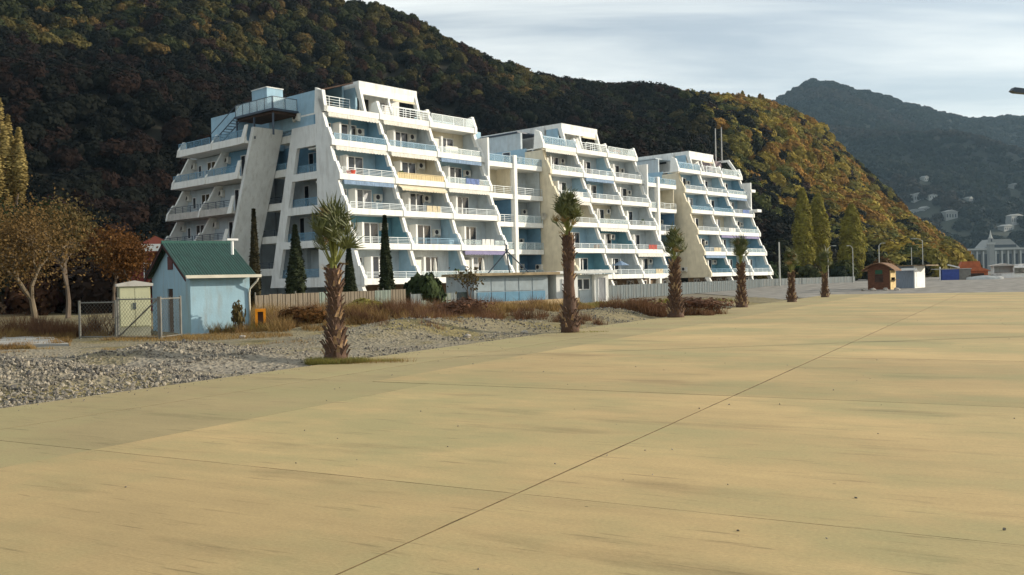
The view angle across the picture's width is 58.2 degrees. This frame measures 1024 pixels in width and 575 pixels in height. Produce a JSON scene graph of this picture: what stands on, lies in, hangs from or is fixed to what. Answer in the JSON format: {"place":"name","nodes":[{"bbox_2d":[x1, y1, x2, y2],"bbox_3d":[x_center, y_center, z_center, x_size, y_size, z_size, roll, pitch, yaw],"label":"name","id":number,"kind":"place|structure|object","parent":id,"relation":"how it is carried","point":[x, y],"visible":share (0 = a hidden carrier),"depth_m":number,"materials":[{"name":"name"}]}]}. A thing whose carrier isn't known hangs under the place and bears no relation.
{"place":"outdoors","nodes":[
{"label":"outdoors","id":0,"kind":"place"},
{"bbox_2d":[0,336,68,346],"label":"road","id":1,"kind":"structure","parent":0,"point":[30,339],"depth_m":32.31,"materials":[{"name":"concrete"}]},
{"bbox_2d":[0,294,734,314],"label":"yard ground","id":2,"kind":"structure","parent":0,"point":[655,297],"depth_m":84.80,"materials":[{"name":"soil"}]},
{"bbox_2d":[0,98,28,211],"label":"tall poplar","id":3,"kind":"object","parent":2,"relation":"on","point":[13,178],"visible":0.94,"depth_m":89.27,"materials":[{"name":"green plant"}]},
{"bbox_2d":[130,236,164,310],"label":"house","id":4,"kind":"structure","parent":2,"relation":"on","point":[155,241],"depth_m":78.34,"materials":[{"name":"white paint"}]},
{"bbox_2d":[32,1,755,178],"bbox_3d":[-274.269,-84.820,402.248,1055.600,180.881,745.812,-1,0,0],"label":"hill","id":5,"kind":"structure","parent":0,"point":[154,132],"depth_m":348.58,"materials":[{"name":"green plant"}]},
{"bbox_2d":[392,7,777,102],"bbox_3d":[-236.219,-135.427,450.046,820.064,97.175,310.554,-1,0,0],"label":"hillside forest","id":6,"kind":"object","parent":5,"relation":"on","point":[748,95],"visible":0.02,"depth_m":561.90,"materials":[{"name":"plant"}]},
{"bbox_2d":[804,150,817,164],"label":"hillside tree","id":7,"kind":"object","parent":5,"relation":"on","point":[812,156],"visible":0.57,"depth_m":431.95,"materials":[{"name":"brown plant"}]},
{"bbox_2d":[865,229,888,237],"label":"hillside tree","id":8,"kind":"object","parent":5,"relation":"on","point":[880,233],"visible":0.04,"depth_m":318.97,"materials":[{"name":"green plant"}]},
{"bbox_2d":[882,217,896,227],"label":"hillside tree","id":9,"kind":"object","parent":5,"relation":"on","point":[887,223],"visible":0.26,"depth_m":366.38,"materials":[{"name":"yellow plant"}]},
{"bbox_2d":[892,202,908,213],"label":"hillside tree","id":10,"kind":"object","parent":5,"relation":"on","point":[903,206],"visible":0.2,"depth_m":416.16,"materials":[{"name":"brown plant"}]},
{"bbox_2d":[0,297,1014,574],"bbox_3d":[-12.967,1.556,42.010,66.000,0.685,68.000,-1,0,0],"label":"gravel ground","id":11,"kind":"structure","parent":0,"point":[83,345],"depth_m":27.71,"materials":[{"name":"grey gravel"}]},
{"bbox_2d":[0,171,114,323],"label":"bare tree","id":12,"kind":"object","parent":11,"relation":"on","point":[17,233],"visible":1,"depth_m":39.96,"materials":[{"name":"brown plant"}]},
{"bbox_2d":[78,300,116,338],"bbox_3d":[-15.483,1.321,34.358,1.747,1.683,0.090,-1,0,18],"label":"wire fence","id":13,"kind":"object","parent":11,"relation":"on","point":[80,311],"visible":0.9,"depth_m":34.36,"materials":[{"name":"grey metal"}]},
{"bbox_2d":[115,280,152,335],"bbox_3d":[-14.636,0.883,35.651,1.300,2.300,1.100,-2,0,-26],"label":"electric cabinet","id":14,"kind":"object","parent":11,"relation":"on","point":[134,289],"visible":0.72,"depth_m":35.20,"materials":[{"name":"beige metal"}]},
{"bbox_2d":[116,297,159,338],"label":"wire gate","id":15,"kind":"structure","parent":11,"relation":"on","point":[119,334],"depth_m":33.54,"materials":[{"name":"grey metal"}]},
{"bbox_2d":[159,296,181,337],"bbox_3d":[-12.565,1.206,33.858,0.090,1.783,1.601,-1,0,7],"label":"wire fence","id":16,"kind":"object","parent":11,"relation":"on","point":[161,311],"visible":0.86,"depth_m":33.84,"materials":[{"name":"grey metal"}]},
{"bbox_2d":[144,238,261,334],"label":"shed","id":17,"kind":"structure","parent":11,"relation":"on","point":[208,282],"depth_m":37.37,"materials":[{"name":"blue paint"}]},
{"bbox_2d":[169,289,173,331],"bbox_3d":[-14.283,1.005,38.694,0.040,1.895,0.846,-2,1,-35],"label":"door","id":18,"kind":"structure","parent":17,"relation":"in","point":[170,290],"depth_m":38.78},
{"bbox_2d":[249,208,261,306],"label":"cypress tree","id":19,"kind":"object","parent":11,"relation":"on","point":[254,263],"visible":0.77,"depth_m":61.80,"materials":[{"name":"green plant"}]},
{"bbox_2d":[255,309,265,326],"bbox_3d":[-10.254,1.292,37.476,0.420,0.850,0.220,-1,0,-17],"label":"orange crate","id":20,"kind":"object","parent":11,"relation":"on","point":[260,314],"visible":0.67,"depth_m":37.41,"materials":[{"name":"plastic"}]},
{"bbox_2d":[284,224,307,293],"bbox_3d":[-13.654,-1.033,57.936,1.589,5.958,1.464,-1,0,33],"label":"cypress tree","id":21,"kind":"object","parent":11,"relation":"on","point":[296,278],"visible":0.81,"depth_m":57.66,"materials":[{"name":"green plant"}]},
{"bbox_2d":[0,298,599,365],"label":"dry grass","id":22,"kind":"structure","parent":11,"relation":"on","point":[281,325],"depth_m":36.04,"materials":[{"name":"brown plant"}]},
{"bbox_2d":[277,305,327,323],"bbox_3d":[-8.578,1.313,38.572,2.568,1.154,2.335,-1,0,0],"label":"bush","id":23,"kind":"object","parent":11,"relation":"on","point":[311,312],"visible":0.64,"depth_m":37.84,"materials":[{"name":"orange plant"}]},
{"bbox_2d":[254,288,405,310],"bbox_3d":[-9.786,0.957,52.746,0.108,1.678,16.464,-1,0,20],"label":"panel fence","id":24,"kind":"object","parent":11,"relation":"on","point":[348,296],"visible":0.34,"depth_m":50.17,"materials":[{"name":"grey metal"}]},
{"bbox_2d":[307,190,365,359],"bbox_3d":[-4.294,-0.238,22.347,1.320,4.260,1.364,-2,1,-35],"label":"palm tree","id":25,"kind":"object","parent":11,"relation":"on","point":[329,224],"visible":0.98,"depth_m":22.07,"materials":[{"name":"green plant"}]},
{"bbox_2d":[0,293,728,336],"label":"red brush","id":26,"kind":"object","parent":11,"relation":"on","point":[50,326],"visible":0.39,"depth_m":39.32,"materials":[{"name":"brown plant"}]},
{"bbox_2d":[378,215,396,289],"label":"cypress tree","id":27,"kind":"object","parent":11,"relation":"on","point":[386,279],"visible":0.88,"depth_m":59.77,"materials":[{"name":"green plant"}]},
{"bbox_2d":[403,271,446,303],"bbox_3d":[-5.908,0.238,63.876,3.356,2.794,2.526,-2,1,-43],"label":"bush","id":28,"kind":"object","parent":11,"relation":"on","point":[429,284],"visible":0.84,"depth_m":63.00,"materials":[{"name":"green plant"}]},
{"bbox_2d":[410,292,466,305],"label":"panel fence","id":29,"kind":"object","parent":11,"relation":"on","point":[453,296],"visible":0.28,"depth_m":65.79,"materials":[{"name":"grey metal"}]},
{"bbox_2d":[222,297,669,331],"bbox_3d":[-1.470,0.889,52.868,12.118,1.305,37.736,-1,1,45],"label":"yellow green brush","id":30,"kind":"object","parent":11,"relation":"on","point":[379,307],"visible":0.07,"depth_m":48.44,"materials":[{"name":"plant"}]},
{"bbox_2d":[429,297,497,315],"bbox_3d":[-2.332,1.078,41.644,2.475,1.288,3.490,-1,1,44],"label":"bush","id":31,"kind":"object","parent":11,"relation":"on","point":[460,304],"visible":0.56,"depth_m":40.98,"materials":[{"name":"red plant"}]},
{"bbox_2d":[447,262,484,297],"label":"dead sapling","id":32,"kind":"object","parent":11,"relation":"on","point":[469,274],"visible":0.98,"depth_m":57.14,"materials":[{"name":"brown plant"}]},
{"bbox_2d":[441,272,559,301],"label":"annex building","id":33,"kind":"structure","parent":11,"relation":"on","point":[520,286],"depth_m":68.34,"materials":[{"name":"blue metal"}]},
{"bbox_2d":[488,245,528,272],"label":"tripod","id":34,"kind":"object","parent":33,"relation":"on","point":[506,252],"visible":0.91,"depth_m":68.47,"materials":[{"name":"paint"}]},
{"bbox_2d":[300,297,734,365],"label":"grass","id":35,"kind":"structure","parent":11,"relation":"on","point":[320,360],"depth_m":21.74,"materials":[{"name":"brown plant"}]},
{"bbox_2d":[0,292,1023,574],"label":"plaza","id":36,"kind":"structure","parent":0,"point":[528,456],"depth_m":9.60,"materials":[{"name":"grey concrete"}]},
{"bbox_2d":[550,184,585,332],"bbox_3d":[1.940,-1.002,32.186,1.396,5.352,1.113,-1,1,44],"label":"palm tree","id":37,"kind":"object","parent":36,"relation":"on","point":[566,209],"visible":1,"depth_m":31.98,"materials":[{"name":"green plant"}]},
{"bbox_2d":[662,223,687,317],"bbox_3d":[7.537,-0.832,42.286,1.313,4.589,1.440,-1,0,0],"label":"palm tree","id":38,"kind":"object","parent":36,"relation":"on","point":[675,306],"visible":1,"depth_m":42.11,"materials":[{"name":"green plant"}]},
{"bbox_2d":[681,296,737,309],"bbox_3d":[9.497,0.913,45.558,3.474,1.002,3.435,-1,0,0],"label":"bush","id":39,"kind":"object","parent":36,"relation":"on","point":[700,302],"visible":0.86,"depth_m":44.70,"materials":[{"name":"red plant"}]},
{"bbox_2d":[729,233,749,306],"bbox_3d":[13.335,-0.984,53.543,1.326,4.456,1.276,-1,0,0],"label":"palm tree","id":40,"kind":"object","parent":36,"relation":"on","point":[740,246],"visible":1,"depth_m":53.34,"materials":[{"name":"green plant"}]},
{"bbox_2d":[781,246,798,301],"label":"palm tree","id":41,"kind":"object","parent":36,"relation":"on","point":[789,254],"visible":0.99,"depth_m":61.35,"materials":[{"name":"green plant"}]},
{"bbox_2d":[817,248,833,296],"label":"palm tree","id":42,"kind":"object","parent":36,"relation":"on","point":[824,262],"visible":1,"depth_m":71.53,"materials":[{"name":"green plant"}]},
{"bbox_2d":[1009,87,1023,94],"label":"street lamp","id":43,"kind":"object","parent":36,"relation":"on","point":[1015,90],"visible":1,"depth_m":24.87,"materials":[{"name":"metal"}]},
{"bbox_2d":[345,0,1023,117],"label":"sky","id":44,"kind":"structure","parent":0,"point":[960,57],"materials":[{"name":"grey"}]},
{"bbox_2d":[694,272,1023,299],"bbox_3d":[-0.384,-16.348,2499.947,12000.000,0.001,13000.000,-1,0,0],"label":"ground","id":45,"kind":"structure","parent":0,"point":[989,273],"depth_m":98.54,"materials":[{"name":"grey"}]},
{"bbox_2d":[0,192,72,313],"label":"dark tree","id":46,"kind":"object","parent":45,"relation":"on","point":[4,212],"visible":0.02,"depth_m":79.55,"materials":[{"name":"brown plant"}]},
{"bbox_2d":[18,191,109,317],"bbox_3d":[-30.946,-2.112,62.478,6.234,8.702,7.121,-1,0,0],"label":"dark tree","id":47,"kind":"object","parent":45,"relation":"on","point":[74,217],"visible":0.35,"depth_m":61.93,"materials":[{"name":"brown plant"}]},
{"bbox_2d":[76,216,155,317],"bbox_3d":[-25.999,-1.297,60.166,4.967,6.840,4.846,-1,0,0],"label":"orange tree","id":48,"kind":"object","parent":45,"relation":"on","point":[101,235],"visible":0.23,"depth_m":59.95,"materials":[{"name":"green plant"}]},
{"bbox_2d":[88,228,157,290],"bbox_3d":[-23.794,-0.785,56.236,4.400,5.799,4.201,-1,0,12],"label":"orange tree","id":49,"kind":"object","parent":45,"relation":"on","point":[126,258],"visible":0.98,"depth_m":55.81,"materials":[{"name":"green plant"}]},
{"bbox_2d":[231,300,245,331],"bbox_3d":[-10.869,1.195,36.435,0.634,1.500,0.663,-1,0,0],"label":"bush","id":50,"kind":"object","parent":45,"relation":"on","point":[237,312],"visible":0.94,"depth_m":36.35,"materials":[{"name":"green plant"}]},
{"bbox_2d":[165,81,514,301],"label":"apartment building","id":51,"kind":"structure","parent":45,"relation":"on","point":[276,160],"depth_m":80.69,"materials":[{"name":"white paint"}]},
{"bbox_2d":[196,224,204,236],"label":"balcony door","id":52,"kind":"structure","parent":51,"relation":"in","point":[199,228],"depth_m":86.59,"materials":[{"name":"grey glass"}]},
{"bbox_2d":[234,189,239,210],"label":"balcony door","id":53,"kind":"structure","parent":51,"relation":"in","point":[236,191],"depth_m":82.22,"materials":[{"name":"black glass"}]},
{"bbox_2d":[299,217,308,239],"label":"balcony door","id":54,"kind":"structure","parent":51,"relation":"in","point":[301,220],"depth_m":83.80,"materials":[{"name":"black glass"}]},
{"bbox_2d":[304,185,308,205],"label":"balcony door","id":55,"kind":"structure","parent":51,"relation":"in","point":[306,188],"depth_m":83.23,"materials":[{"name":"black glass"}]},
{"bbox_2d":[308,152,315,171],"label":"balcony door","id":56,"kind":"structure","parent":51,"relation":"in","point":[310,155],"depth_m":82.66,"materials":[{"name":"black glass"}]},
{"bbox_2d":[341,124,356,140],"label":"balcony door","id":57,"kind":"structure","parent":51,"relation":"in","point":[344,127],"depth_m":78.93,"materials":[{"name":"white glass"}]},
{"bbox_2d":[348,156,363,174],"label":"balcony door","id":58,"kind":"structure","parent":51,"relation":"in","point":[354,162],"depth_m":78.47,"materials":[{"name":"white glass"}]},
{"bbox_2d":[357,97,368,111],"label":"balcony door","id":59,"kind":"structure","parent":51,"relation":"in","point":[366,101],"depth_m":82.44,"materials":[{"name":"white glass"}]},
{"bbox_2d":[357,189,371,208],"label":"balcony door","id":60,"kind":"structure","parent":51,"relation":"in","point":[363,195],"depth_m":77.90,"materials":[{"name":"white glass"}]},
{"bbox_2d":[364,222,378,242],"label":"balcony door","id":61,"kind":"structure","parent":51,"relation":"in","point":[371,229],"depth_m":77.22,"materials":[{"name":"white glass"}]},
{"bbox_2d":[370,256,380,277],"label":"balcony door","id":62,"kind":"structure","parent":51,"relation":"in","point":[376,259],"depth_m":76.37,"materials":[{"name":"white glass"}]},
{"bbox_2d":[379,102,391,114],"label":"balcony door","id":63,"kind":"structure","parent":51,"relation":"in","point":[383,109],"depth_m":84.09,"materials":[{"name":"white glass"}]},
{"bbox_2d":[395,131,408,147],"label":"balcony door","id":64,"kind":"structure","parent":51,"relation":"in","point":[400,136],"depth_m":83.55,"materials":[{"name":"white glass"}]},
{"bbox_2d":[402,162,415,173],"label":"balcony door","id":65,"kind":"structure","parent":51,"relation":"in","point":[408,167],"depth_m":82.84,"materials":[{"name":"white glass"}]},
{"bbox_2d":[410,193,423,210],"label":"balcony door","id":66,"kind":"structure","parent":51,"relation":"in","point":[416,198],"depth_m":82.26,"materials":[{"name":"white glass"}]},
{"bbox_2d":[418,224,430,243],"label":"balcony door","id":67,"kind":"structure","parent":51,"relation":"in","point":[424,231],"depth_m":81.70,"materials":[{"name":"white glass"}]},
{"bbox_2d":[423,256,438,276],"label":"balcony door","id":68,"kind":"structure","parent":51,"relation":"in","point":[429,259],"depth_m":80.98,"materials":[{"name":"white glass"}]},
{"bbox_2d":[427,206,440,213],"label":"laundry","id":69,"kind":"object","parent":51,"relation":"hanging from","point":[435,209],"visible":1,"depth_m":80.50,"materials":[{"name":"beige fabric"}]},
{"bbox_2d":[443,138,452,151],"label":"balcony door","id":70,"kind":"structure","parent":51,"relation":"in","point":[446,141],"depth_m":87.71,"materials":[{"name":"white glass"}]},
{"bbox_2d":[445,145,457,153],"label":"white sheet","id":71,"kind":"object","parent":51,"relation":"hanging from","point":[455,151],"visible":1,"depth_m":85.50,"materials":[{"name":"fabric"}]},
{"bbox_2d":[450,167,461,182],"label":"balcony door","id":72,"kind":"structure","parent":51,"relation":"in","point":[454,171],"depth_m":87.29,"materials":[{"name":"white glass"}]},
{"bbox_2d":[458,196,468,213],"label":"balcony door","id":73,"kind":"structure","parent":51,"relation":"in","point":[463,202],"depth_m":86.71,"materials":[{"name":"white glass"}]},
{"bbox_2d":[466,226,476,244],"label":"balcony door","id":74,"kind":"structure","parent":51,"relation":"in","point":[471,232],"depth_m":86.14,"materials":[{"name":"white glass"}]},
{"bbox_2d":[466,178,478,184],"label":"laundry","id":75,"kind":"object","parent":51,"relation":"hanging from","point":[472,181],"visible":1,"depth_m":85.44,"materials":[{"name":"blue fabric"}]},
{"bbox_2d":[474,257,484,272],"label":"balcony door","id":76,"kind":"structure","parent":51,"relation":"in","point":[477,260],"depth_m":85.47,"materials":[{"name":"white glass"}]},
{"bbox_2d":[482,239,493,247],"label":"laundry","id":77,"kind":"object","parent":51,"relation":"hanging from","point":[489,241],"visible":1,"depth_m":84.23,"materials":[{"name":"fabric"}]},
{"bbox_2d":[342,248,356,291],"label":"cypress tree","id":78,"kind":"object","parent":45,"relation":"on","point":[350,285],"visible":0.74,"depth_m":63.78,"materials":[{"name":"green plant"}]},
{"bbox_2d":[343,298,378,308],"bbox_3d":[-8.222,1.164,50.017,2.274,1.267,2.630,-2,1,-39],"label":"bush","id":79,"kind":"object","parent":45,"relation":"on","point":[358,300],"visible":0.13,"depth_m":49.59,"materials":[{"name":"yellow plant"}]},
{"bbox_2d":[489,153,543,272],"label":"linking block","id":80,"kind":"structure","parent":45,"relation":"on","point":[516,196],"depth_m":96.94,"materials":[{"name":"white paint"}]},
{"bbox_2d":[482,298,579,305],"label":"wall","id":81,"kind":"structure","parent":45,"relation":"on","point":[555,300],"depth_m":67.27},
{"bbox_2d":[475,123,669,285],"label":"apartment building","id":82,"kind":"structure","parent":45,"relation":"on","point":[612,185],"depth_m":104.25,"materials":[{"name":"white paint"}]},
{"bbox_2d":[502,152,510,162],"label":"window","id":83,"kind":"structure","parent":82,"relation":"in","point":[504,158],"depth_m":102.54,"materials":[{"name":"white glass"}]},
{"bbox_2d":[552,157,558,169],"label":"balcony door","id":84,"kind":"structure","parent":82,"relation":"in","point":[555,161],"depth_m":103.13,"materials":[{"name":"white glass"}]},
{"bbox_2d":[573,232,579,247],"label":"balcony door","id":85,"kind":"structure","parent":82,"relation":"in","point":[577,236],"depth_m":101.40,"materials":[{"name":"white glass"}]},
{"bbox_2d":[581,258,587,274],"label":"balcony door","id":86,"kind":"structure","parent":82,"relation":"in","point":[584,261],"depth_m":100.79,"materials":[{"name":"white glass"}]},
{"bbox_2d":[548,270,616,302],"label":"annex building","id":87,"kind":"structure","parent":45,"relation":"on","point":[591,286],"depth_m":72.28,"materials":[{"name":"white paint"}]},
{"bbox_2d":[578,278,589,289],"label":"window","id":88,"kind":"structure","parent":87,"relation":"in","point":[583,283],"depth_m":72.29,"materials":[{"name":"white glass"}]},
{"bbox_2d":[598,277,606,300],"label":"door","id":89,"kind":"structure","parent":87,"relation":"in","point":[601,280],"depth_m":72.54,"materials":[{"name":"glass"}]},
{"bbox_2d":[624,298,667,309],"bbox_3d":[6.399,1.002,44.926,2.266,0.986,2.985,-2,1,-43],"label":"bush","id":90,"kind":"object","parent":45,"relation":"on","point":[654,299],"visible":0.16,"depth_m":44.73,"materials":[{"name":"red plant"}]},
{"bbox_2d":[648,177,677,283],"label":"linking block","id":91,"kind":"structure","parent":45,"relation":"on","point":[661,198],"depth_m":121.16,"materials":[{"name":"white paint"}]},
{"bbox_2d":[636,127,773,282],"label":"apartment building","id":92,"kind":"structure","parent":45,"relation":"on","point":[712,201],"depth_m":128.71,"materials":[{"name":"white paint"}]},
{"bbox_2d":[578,276,854,299],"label":"panel fence","id":93,"kind":"object","parent":45,"relation":"on","point":[642,290],"visible":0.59,"depth_m":101.61,"materials":[{"name":"grey metal"}]},
{"bbox_2d":[790,188,816,266],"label":"poplar tree","id":94,"kind":"object","parent":45,"relation":"on","point":[803,239],"visible":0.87,"depth_m":188.77,"materials":[{"name":"green plant"}]},
{"bbox_2d":[806,193,832,265],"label":"poplar tree","id":95,"kind":"object","parent":45,"relation":"on","point":[819,223],"visible":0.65,"depth_m":193.64,"materials":[{"name":"green plant"}]},
{"bbox_2d":[837,203,868,278],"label":"poplar tree","id":96,"kind":"object","parent":45,"relation":"on","point":[851,233],"visible":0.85,"depth_m":183.60,"materials":[{"name":"green plant"}]},
{"bbox_2d":[861,263,901,290],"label":"kiosk","id":97,"kind":"object","parent":45,"relation":"on","point":[881,276],"visible":0.89,"depth_m":91.47,"materials":[{"name":"brown"}]},
{"bbox_2d":[865,265,938,287],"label":"kiosk","id":98,"kind":"object","parent":45,"relation":"on","point":[910,276],"visible":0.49,"depth_m":98.19,"materials":[{"name":"white paint"}]},
{"bbox_2d":[931,267,971,279],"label":"blue stall","id":99,"kind":"object","parent":45,"relation":"on","point":[956,274],"visible":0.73,"depth_m":149.60,"materials":[{"name":"paint"}]},
{"bbox_2d":[947,261,990,276],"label":"kiosk","id":100,"kind":"object","parent":45,"relation":"on","point":[977,268],"visible":0.56,"depth_m":159.09,"materials":[{"name":"red paint"}]},
{"bbox_2d":[966,275,1003,279],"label":"boat","id":101,"kind":"object","parent":45,"relation":"on","point":[977,277],"visible":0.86,"depth_m":145.72,"materials":[{"name":"grey paint"}]},
{"bbox_2d":[986,230,994,271],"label":"clock tower","id":102,"kind":"structure","parent":45,"relation":"on","point":[990,252],"depth_m":877.57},
{"bbox_2d":[967,239,1023,268],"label":"hotel","id":103,"kind":"structure","parent":45,"relation":"on","point":[1008,251],"depth_m":901.19,"materials":[{"name":"white paint"}]},
{"bbox_2d":[989,263,1017,277],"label":"beach stall","id":104,"kind":"object","parent":45,"relation":"on","point":[1004,270],"visible":0.87,"depth_m":165.88,"materials":[{"name":"white paint"}]},
{"bbox_2d":[1014,264,1023,276],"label":"beach stall","id":105,"kind":"object","parent":45,"relation":"on","point":[1018,270],"visible":0.35,"depth_m":168.82,"materials":[{"name":"white paint"}]},
{"bbox_2d":[809,95,1023,248],"bbox_3d":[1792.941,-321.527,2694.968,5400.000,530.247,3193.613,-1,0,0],"label":"mountain","id":106,"kind":"structure","parent":0,"point":[931,211],"depth_m":1524.84,"materials":[{"name":"green plant"}]},
{"bbox_2d":[771,78,1023,248],"bbox_3d":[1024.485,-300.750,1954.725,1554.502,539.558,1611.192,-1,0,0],"label":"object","id":107,"kind":"object","parent":106,"relation":"on","point":[948,185],"visible":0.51,"depth_m":1698.89,"materials":[{"name":"green plant"}]},
{"bbox_2d":[941,210,958,220],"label":"hill house","id":108,"kind":"structure","parent":106,"relation":"on","point":[949,215],"depth_m":1369.75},
{"bbox_2d":[997,224,1013,231],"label":"hill house","id":109,"kind":"structure","parent":106,"relation":"on","point":[1005,227],"depth_m":1322.83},
{"bbox_2d":[1005,214,1023,225],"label":"hill house","id":110,"kind":"structure","parent":106,"relation":"on","point":[1011,219],"depth_m":1346.98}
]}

